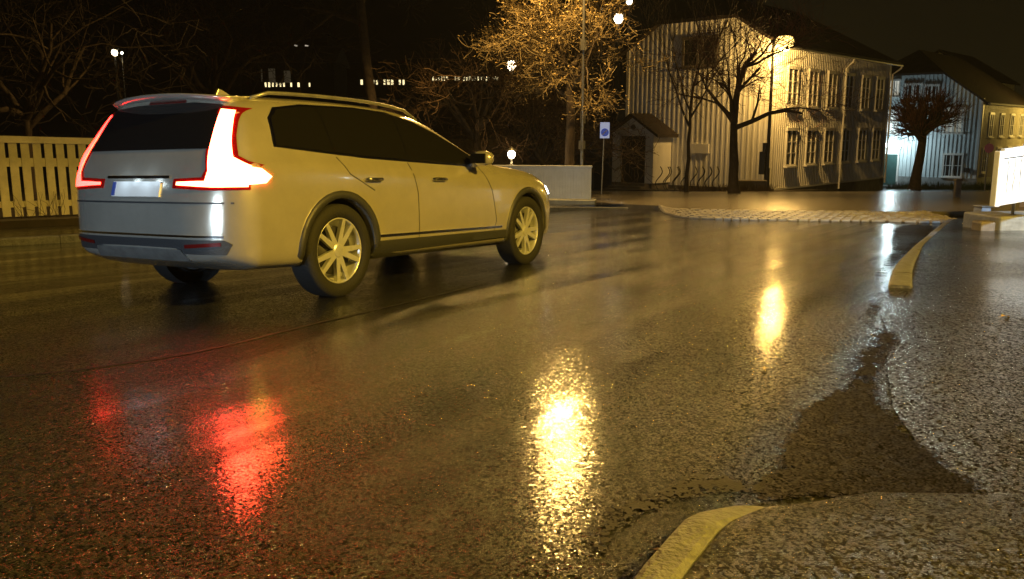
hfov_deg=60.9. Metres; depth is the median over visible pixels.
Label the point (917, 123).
pollard tree
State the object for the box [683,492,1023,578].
pavement
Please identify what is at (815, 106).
window
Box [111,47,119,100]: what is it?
street lamp
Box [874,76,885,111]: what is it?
window
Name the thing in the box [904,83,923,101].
window
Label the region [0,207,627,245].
kerb
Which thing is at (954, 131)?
window
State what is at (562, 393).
road
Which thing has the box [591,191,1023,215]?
sidewalk
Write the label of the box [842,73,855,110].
window
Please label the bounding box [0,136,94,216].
picket fence
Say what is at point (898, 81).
window
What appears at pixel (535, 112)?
leafy tree
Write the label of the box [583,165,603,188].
window
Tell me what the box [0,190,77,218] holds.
dry stems
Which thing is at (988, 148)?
round sign
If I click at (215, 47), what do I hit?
bare tree
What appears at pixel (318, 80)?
apartment building
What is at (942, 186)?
tufted plants
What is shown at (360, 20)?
bare tree
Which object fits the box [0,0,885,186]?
hill
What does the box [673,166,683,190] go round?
bicycle stand
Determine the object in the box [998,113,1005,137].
window
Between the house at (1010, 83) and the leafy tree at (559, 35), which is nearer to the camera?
the leafy tree at (559, 35)
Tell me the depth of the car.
6.49 m
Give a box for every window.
[268,69,275,82]
[284,71,290,82]
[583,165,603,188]
[680,36,699,68]
[700,34,718,67]
[783,128,798,167]
[784,65,800,107]
[803,128,818,166]
[805,68,820,108]
[822,128,835,164]
[825,70,839,109]
[838,128,851,163]
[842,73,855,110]
[855,128,867,162]
[859,75,871,110]
[870,128,881,161]
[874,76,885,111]
[887,109,897,134]
[890,79,901,97]
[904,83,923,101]
[924,84,939,100]
[940,153,964,178]
[942,107,965,133]
[980,148,986,173]
[987,112,994,137]
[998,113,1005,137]
[1007,114,1015,137]
[1017,114,1023,136]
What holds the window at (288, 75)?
in the apartment building at (318, 80)
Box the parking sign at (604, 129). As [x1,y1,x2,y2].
[600,122,609,193]
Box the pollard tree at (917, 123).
[887,79,973,189]
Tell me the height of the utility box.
0.440 m
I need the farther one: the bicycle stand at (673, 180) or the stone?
the bicycle stand at (673, 180)
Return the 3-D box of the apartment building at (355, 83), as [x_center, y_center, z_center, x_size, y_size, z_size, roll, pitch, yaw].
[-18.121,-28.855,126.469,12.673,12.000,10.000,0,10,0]
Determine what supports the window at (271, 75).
in the apartment building at (318, 80)
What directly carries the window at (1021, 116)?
in the house at (995, 114)
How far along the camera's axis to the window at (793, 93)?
36.13 m
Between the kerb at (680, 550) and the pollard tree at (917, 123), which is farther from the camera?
the pollard tree at (917, 123)
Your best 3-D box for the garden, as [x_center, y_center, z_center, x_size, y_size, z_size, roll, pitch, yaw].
[-27.400,-4.611,41.042,65.200,1.655,33.600,0,10,0]
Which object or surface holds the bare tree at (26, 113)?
on the garden bed at (37, 220)
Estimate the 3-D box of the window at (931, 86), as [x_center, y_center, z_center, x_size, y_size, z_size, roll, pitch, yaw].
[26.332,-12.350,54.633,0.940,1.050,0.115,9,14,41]
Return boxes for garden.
[9,187,603,194]
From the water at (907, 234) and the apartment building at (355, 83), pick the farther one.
the apartment building at (355, 83)
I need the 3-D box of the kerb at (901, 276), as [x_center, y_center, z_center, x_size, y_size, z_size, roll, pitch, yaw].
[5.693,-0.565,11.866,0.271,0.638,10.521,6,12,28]
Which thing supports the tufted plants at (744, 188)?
on the grass
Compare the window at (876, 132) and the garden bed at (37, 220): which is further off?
the window at (876, 132)
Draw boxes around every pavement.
[0,202,610,237]
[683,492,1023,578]
[880,219,1023,494]
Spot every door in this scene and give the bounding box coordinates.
[622,136,645,182]
[883,147,901,187]
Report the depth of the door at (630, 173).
38.44 m
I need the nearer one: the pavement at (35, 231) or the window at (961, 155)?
the pavement at (35, 231)
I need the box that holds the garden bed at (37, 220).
[0,195,78,228]
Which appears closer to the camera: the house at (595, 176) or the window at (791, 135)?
the window at (791, 135)
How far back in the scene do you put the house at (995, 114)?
55.20 m
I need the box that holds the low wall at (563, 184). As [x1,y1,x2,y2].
[495,165,595,206]
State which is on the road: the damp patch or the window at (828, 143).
the damp patch
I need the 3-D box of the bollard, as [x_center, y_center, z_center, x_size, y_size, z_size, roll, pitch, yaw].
[14.095,-3.155,27.544,0.212,0.670,0.212,0,10,0]
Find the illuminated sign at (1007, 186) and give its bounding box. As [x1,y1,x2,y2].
[989,146,1023,206]
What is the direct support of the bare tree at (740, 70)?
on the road
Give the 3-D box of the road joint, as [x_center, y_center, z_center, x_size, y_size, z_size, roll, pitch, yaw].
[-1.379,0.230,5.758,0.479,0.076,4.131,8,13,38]
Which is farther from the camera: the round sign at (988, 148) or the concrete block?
the round sign at (988, 148)
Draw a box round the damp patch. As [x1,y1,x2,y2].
[591,471,786,548]
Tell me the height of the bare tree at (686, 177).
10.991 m
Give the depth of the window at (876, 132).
43.94 m
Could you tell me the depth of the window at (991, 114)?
54.43 m
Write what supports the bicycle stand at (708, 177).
on the road
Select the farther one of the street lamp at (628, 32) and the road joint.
the street lamp at (628, 32)
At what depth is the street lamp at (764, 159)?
34.56 m
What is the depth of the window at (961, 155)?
54.37 m
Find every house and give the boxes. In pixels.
[272,14,338,45]
[436,90,616,188]
[604,0,903,191]
[883,50,1023,187]
[934,49,1020,89]
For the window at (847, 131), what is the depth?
41.10 m
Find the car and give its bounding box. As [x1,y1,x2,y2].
[76,89,549,296]
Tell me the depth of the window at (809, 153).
38.21 m
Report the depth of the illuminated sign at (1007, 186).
12.57 m
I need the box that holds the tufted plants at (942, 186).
[884,181,991,189]
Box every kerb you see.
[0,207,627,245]
[634,505,764,578]
[888,219,952,288]
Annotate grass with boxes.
[630,189,820,190]
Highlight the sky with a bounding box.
[763,0,1023,96]
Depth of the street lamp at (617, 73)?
145.32 m
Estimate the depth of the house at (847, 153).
38.23 m
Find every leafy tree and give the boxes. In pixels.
[372,0,590,163]
[448,45,659,186]
[458,0,674,165]
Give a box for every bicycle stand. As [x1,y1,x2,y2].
[654,166,669,190]
[664,166,679,190]
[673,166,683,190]
[690,166,704,188]
[697,166,712,187]
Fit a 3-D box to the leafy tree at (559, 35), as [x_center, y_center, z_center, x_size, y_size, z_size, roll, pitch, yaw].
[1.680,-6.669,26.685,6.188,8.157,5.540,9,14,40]
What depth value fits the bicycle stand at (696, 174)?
35.11 m
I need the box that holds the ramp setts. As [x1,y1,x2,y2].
[659,205,956,222]
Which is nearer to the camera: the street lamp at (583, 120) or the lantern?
the street lamp at (583, 120)
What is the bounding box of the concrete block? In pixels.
[963,211,1023,230]
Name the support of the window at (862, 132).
in the house at (847, 153)
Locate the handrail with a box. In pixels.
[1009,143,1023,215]
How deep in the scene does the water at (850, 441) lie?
3.34 m
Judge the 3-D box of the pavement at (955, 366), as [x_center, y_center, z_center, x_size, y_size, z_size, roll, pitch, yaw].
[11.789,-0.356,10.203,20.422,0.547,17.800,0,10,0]
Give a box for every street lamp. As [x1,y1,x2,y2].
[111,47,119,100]
[120,51,125,97]
[579,0,585,198]
[613,10,624,92]
[627,0,632,44]
[758,32,793,187]
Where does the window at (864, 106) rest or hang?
in the house at (847, 153)
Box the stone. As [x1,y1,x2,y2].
[971,220,994,230]
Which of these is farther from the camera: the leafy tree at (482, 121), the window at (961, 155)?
the window at (961, 155)
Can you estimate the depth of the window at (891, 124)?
56.48 m
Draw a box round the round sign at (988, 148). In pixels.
[984,142,993,190]
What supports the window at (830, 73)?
in the house at (847, 153)
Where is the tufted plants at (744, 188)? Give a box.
[677,183,774,191]
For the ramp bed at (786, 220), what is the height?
0.238 m
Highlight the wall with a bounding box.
[739,180,766,188]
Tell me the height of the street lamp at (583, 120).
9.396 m
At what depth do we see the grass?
36.12 m
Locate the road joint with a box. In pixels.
[0,284,481,377]
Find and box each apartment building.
[236,46,349,102]
[343,48,410,99]
[407,43,522,106]
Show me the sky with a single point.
(991, 32)
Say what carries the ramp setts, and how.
on the ramp bed at (786, 220)
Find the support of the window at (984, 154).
in the house at (995, 114)
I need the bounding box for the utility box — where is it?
[973,205,992,210]
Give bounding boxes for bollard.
[953,179,962,196]
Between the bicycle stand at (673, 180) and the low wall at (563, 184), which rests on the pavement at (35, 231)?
the low wall at (563, 184)
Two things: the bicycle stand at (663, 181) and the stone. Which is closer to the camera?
the stone
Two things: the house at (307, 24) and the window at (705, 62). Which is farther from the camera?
the house at (307, 24)
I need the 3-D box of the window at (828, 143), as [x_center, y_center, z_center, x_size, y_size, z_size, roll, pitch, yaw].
[14.446,-6.516,39.628,0.175,1.670,1.140,9,14,41]
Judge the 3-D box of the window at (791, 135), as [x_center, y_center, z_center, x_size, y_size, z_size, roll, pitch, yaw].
[11.822,-5.987,36.750,0.175,1.670,1.140,9,14,41]
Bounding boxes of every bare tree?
[0,0,216,197]
[90,0,390,98]
[243,0,511,108]
[616,0,769,191]
[646,0,871,192]
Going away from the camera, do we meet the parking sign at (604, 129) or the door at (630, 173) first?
the parking sign at (604, 129)
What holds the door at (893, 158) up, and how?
in the house at (995, 114)
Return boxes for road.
[0,187,990,578]
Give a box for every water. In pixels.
[755,287,991,499]
[876,225,935,285]
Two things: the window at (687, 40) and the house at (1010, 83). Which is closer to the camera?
the window at (687, 40)
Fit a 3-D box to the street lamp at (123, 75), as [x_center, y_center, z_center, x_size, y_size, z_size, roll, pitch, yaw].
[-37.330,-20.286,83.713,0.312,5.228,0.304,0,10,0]
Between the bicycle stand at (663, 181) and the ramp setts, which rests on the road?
the bicycle stand at (663, 181)
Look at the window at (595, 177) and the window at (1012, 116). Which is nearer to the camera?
the window at (595, 177)
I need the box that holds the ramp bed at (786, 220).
[658,209,930,222]
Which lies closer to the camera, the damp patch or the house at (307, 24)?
the damp patch
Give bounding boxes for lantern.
[506,146,516,164]

